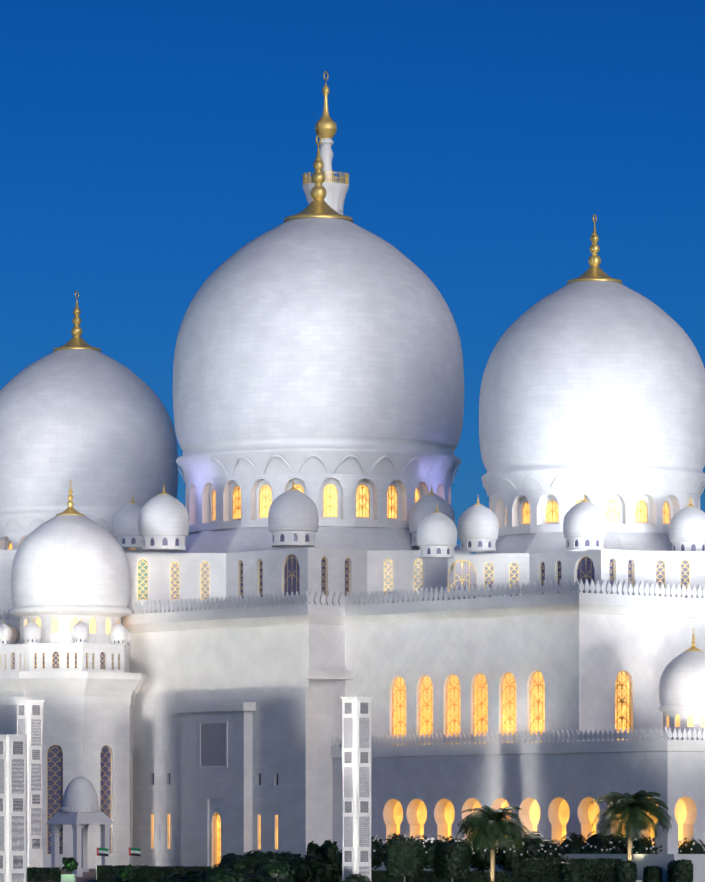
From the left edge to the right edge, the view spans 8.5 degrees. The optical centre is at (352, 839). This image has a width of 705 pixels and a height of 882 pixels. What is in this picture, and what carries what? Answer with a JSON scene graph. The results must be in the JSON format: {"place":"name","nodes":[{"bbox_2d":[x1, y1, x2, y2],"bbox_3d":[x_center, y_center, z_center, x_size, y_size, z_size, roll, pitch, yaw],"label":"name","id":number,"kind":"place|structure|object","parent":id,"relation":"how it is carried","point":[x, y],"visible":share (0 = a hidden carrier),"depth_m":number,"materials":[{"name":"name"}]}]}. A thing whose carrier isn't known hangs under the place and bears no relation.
{"place":"outdoors","nodes":[
{"label":"outdoors","id":0,"kind":"place"},
{"bbox_2d":[303,170,348,214],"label":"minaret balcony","id":1,"kind":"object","parent":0,"point":[336,191],"visible":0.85,"depth_m":683.97,"materials":[{"name":"stone"}]},
{"bbox_2d":[315,71,336,181],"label":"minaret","id":2,"kind":"object","parent":1,"relation":"on","point":[325,127],"visible":0.88,"depth_m":685.27,"materials":[{"name":"metal"}]},
{"bbox_2d":[0,0,704,552],"label":"sky","id":3,"kind":"structure","parent":0,"point":[144,144],"materials":[{"name":"blue"}]},
{"bbox_2d":[337,870,510,881],"bbox_3d":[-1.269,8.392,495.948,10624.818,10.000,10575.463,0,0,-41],"label":"ground","id":4,"kind":"structure","parent":0,"point":[340,878],"depth_m":514.82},
{"bbox_2d":[0,734,28,881],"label":"pylon","id":5,"kind":"object","parent":4,"relation":"on","point":[13,808],"visible":1,"depth_m":417.72,"materials":[{"name":"stone"}]},
{"bbox_2d":[15,700,44,867],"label":"pylon","id":6,"kind":"object","parent":4,"relation":"on","point":[30,718],"visible":0.71,"depth_m":536.08,"materials":[{"name":"stone"}]},
{"bbox_2d":[35,869,95,881],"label":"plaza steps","id":7,"kind":"structure","parent":4,"relation":"on","point":[89,876],"depth_m":514.76,"materials":[{"name":"stone"}]},
{"bbox_2d":[0,643,145,868],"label":"corner tower","id":8,"kind":"structure","parent":4,"relation":"on","point":[86,692],"depth_m":557.32,"materials":[{"name":"white stone"}]},
{"bbox_2d":[0,615,130,646],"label":"drum","id":9,"kind":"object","parent":8,"relation":"on","point":[56,628],"visible":0.65,"depth_m":559.42,"materials":[{"name":"white stone"}]},
{"bbox_2d":[0,479,131,641],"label":"dome","id":10,"kind":"structure","parent":9,"relation":"on","point":[70,560],"depth_m":559.26,"materials":[{"name":"white stone"}]},
{"bbox_2d":[46,807,114,876],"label":"kiosk","id":11,"kind":"object","parent":4,"relation":"on","point":[80,820],"visible":0.96,"depth_m":516.08,"materials":[{"name":"stone"}]},
{"bbox_2d":[62,776,98,807],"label":"pavilion dome","id":12,"kind":"object","parent":11,"relation":"on","point":[80,791],"visible":0.94,"depth_m":515.39,"materials":[{"name":"stone"}]},
{"bbox_2d":[115,840,370,881],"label":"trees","id":13,"kind":"object","parent":4,"relation":"on","point":[318,863],"visible":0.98,"depth_m":486.27,"materials":[{"name":"green plant"}]},
{"bbox_2d":[133,670,353,866],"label":"bay","id":14,"kind":"object","parent":4,"relation":"on","point":[217,774],"visible":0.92,"depth_m":549.43,"materials":[{"name":"stone"}]},
{"bbox_2d":[27,858,621,881],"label":"hedges","id":15,"kind":"object","parent":4,"relation":"on","point":[547,869],"visible":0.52,"depth_m":500.26,"materials":[{"name":"green plant"}]},
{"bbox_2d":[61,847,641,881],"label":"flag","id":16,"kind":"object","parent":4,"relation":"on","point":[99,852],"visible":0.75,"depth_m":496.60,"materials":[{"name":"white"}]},
{"bbox_2d":[340,697,372,880],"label":"pylon","id":17,"kind":"object","parent":4,"relation":"on","point":[356,785],"visible":0.96,"depth_m":482.98,"materials":[{"name":"stone"}]},
{"bbox_2d":[61,830,704,877],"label":"bushes","id":18,"kind":"object","parent":4,"relation":"on","point":[538,847],"visible":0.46,"depth_m":506.37,"materials":[{"name":"green plant"}]},
{"bbox_2d":[293,727,704,881],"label":"wall","id":19,"kind":"structure","parent":4,"relation":"on","point":[552,789],"depth_m":518.01,"materials":[{"name":"stone"}]},
{"bbox_2d":[0,579,704,746],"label":"block","id":20,"kind":"structure","parent":19,"relation":"on","point":[578,659],"depth_m":532.75,"materials":[{"name":"stone"}]},
{"bbox_2d":[0,550,170,621],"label":"upper wall","id":21,"kind":"structure","parent":20,"relation":"on","point":[6,563],"depth_m":612.58,"materials":[{"name":"stone"}]},
{"bbox_2d":[0,531,141,549],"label":"dome drum","id":22,"kind":"object","parent":21,"relation":"on","point":[11,540],"visible":0.06,"depth_m":617.94,"materials":[{"name":"white stone"}]},
{"bbox_2d":[0,349,177,532],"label":"dome","id":23,"kind":"structure","parent":21,"relation":"on","point":[96,427],"depth_m":616.28,"materials":[{"name":"white stone"}]},
{"bbox_2d":[53,291,100,351],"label":"finial","id":24,"kind":"object","parent":23,"relation":"on","point":[76,341],"visible":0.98,"depth_m":626.65,"materials":[{"name":"gold metal"}]},
{"bbox_2d":[125,526,469,613],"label":"upper wall","id":25,"kind":"structure","parent":20,"relation":"on","point":[224,563],"depth_m":569.66,"materials":[{"name":"stone"}]},
{"bbox_2d":[186,474,450,532],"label":"dome drum","id":26,"kind":"object","parent":25,"relation":"on","point":[344,500],"visible":0.62,"depth_m":576.53,"materials":[{"name":"white stone"}]},
{"bbox_2d":[173,217,463,484],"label":"dome","id":27,"kind":"structure","parent":25,"relation":"on","point":[317,345],"depth_m":576.11,"materials":[{"name":"white stone"}]},
{"bbox_2d":[284,135,352,221],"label":"finial","id":28,"kind":"object","parent":27,"relation":"on","point":[318,206],"visible":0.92,"depth_m":589.63,"materials":[{"name":"gold metal"}]},
{"bbox_2d":[116,531,704,558],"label":"drums","id":29,"kind":"object","parent":25,"relation":"on","point":[176,543],"visible":0.75,"depth_m":562.04,"materials":[{"name":"stone"}]},
{"bbox_2d":[113,479,704,546],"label":"small domes","id":30,"kind":"structure","parent":29,"relation":"on","point":[431,518],"depth_m":561.69,"materials":[{"name":"stone"}]},
{"bbox_2d":[448,532,704,599],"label":"upper wall","id":31,"kind":"structure","parent":20,"relation":"on","point":[639,557],"depth_m":537.66,"materials":[{"name":"stone"}]},
{"bbox_2d":[479,280,704,495],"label":"dome","id":32,"kind":"structure","parent":31,"relation":"on","point":[593,384],"depth_m":542.69,"materials":[{"name":"white stone"}]},
{"bbox_2d":[567,214,621,283],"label":"finial","id":33,"kind":"object","parent":32,"relation":"on","point":[594,271],"visible":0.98,"depth_m":552.75,"materials":[{"name":"gold metal"}]},
{"bbox_2d":[489,488,699,535],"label":"dome drum","id":34,"kind":"object","parent":31,"relation":"on","point":[622,510],"visible":0.73,"depth_m":543.43,"materials":[{"name":"white stone"}]},
{"bbox_2d":[663,711,704,739],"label":"dome drum","id":35,"kind":"structure","parent":19,"relation":"on","point":[686,720],"depth_m":509.24,"materials":[{"name":"stone"}]},
{"bbox_2d":[659,628,704,711],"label":"dome","id":36,"kind":"structure","parent":35,"relation":"on","point":[682,684],"depth_m":509.34,"materials":[{"name":"stone"}]},
{"bbox_2d":[385,838,693,881],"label":"topiary","id":37,"kind":"object","parent":4,"relation":"on","point":[405,858],"visible":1,"depth_m":487.01,"materials":[{"name":"green plant"}]},
{"bbox_2d":[456,790,671,881],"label":"palms","id":38,"kind":"object","parent":4,"relation":"on","point":[491,825],"visible":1,"depth_m":494.08,"materials":[{"name":"green plant"}]}
]}

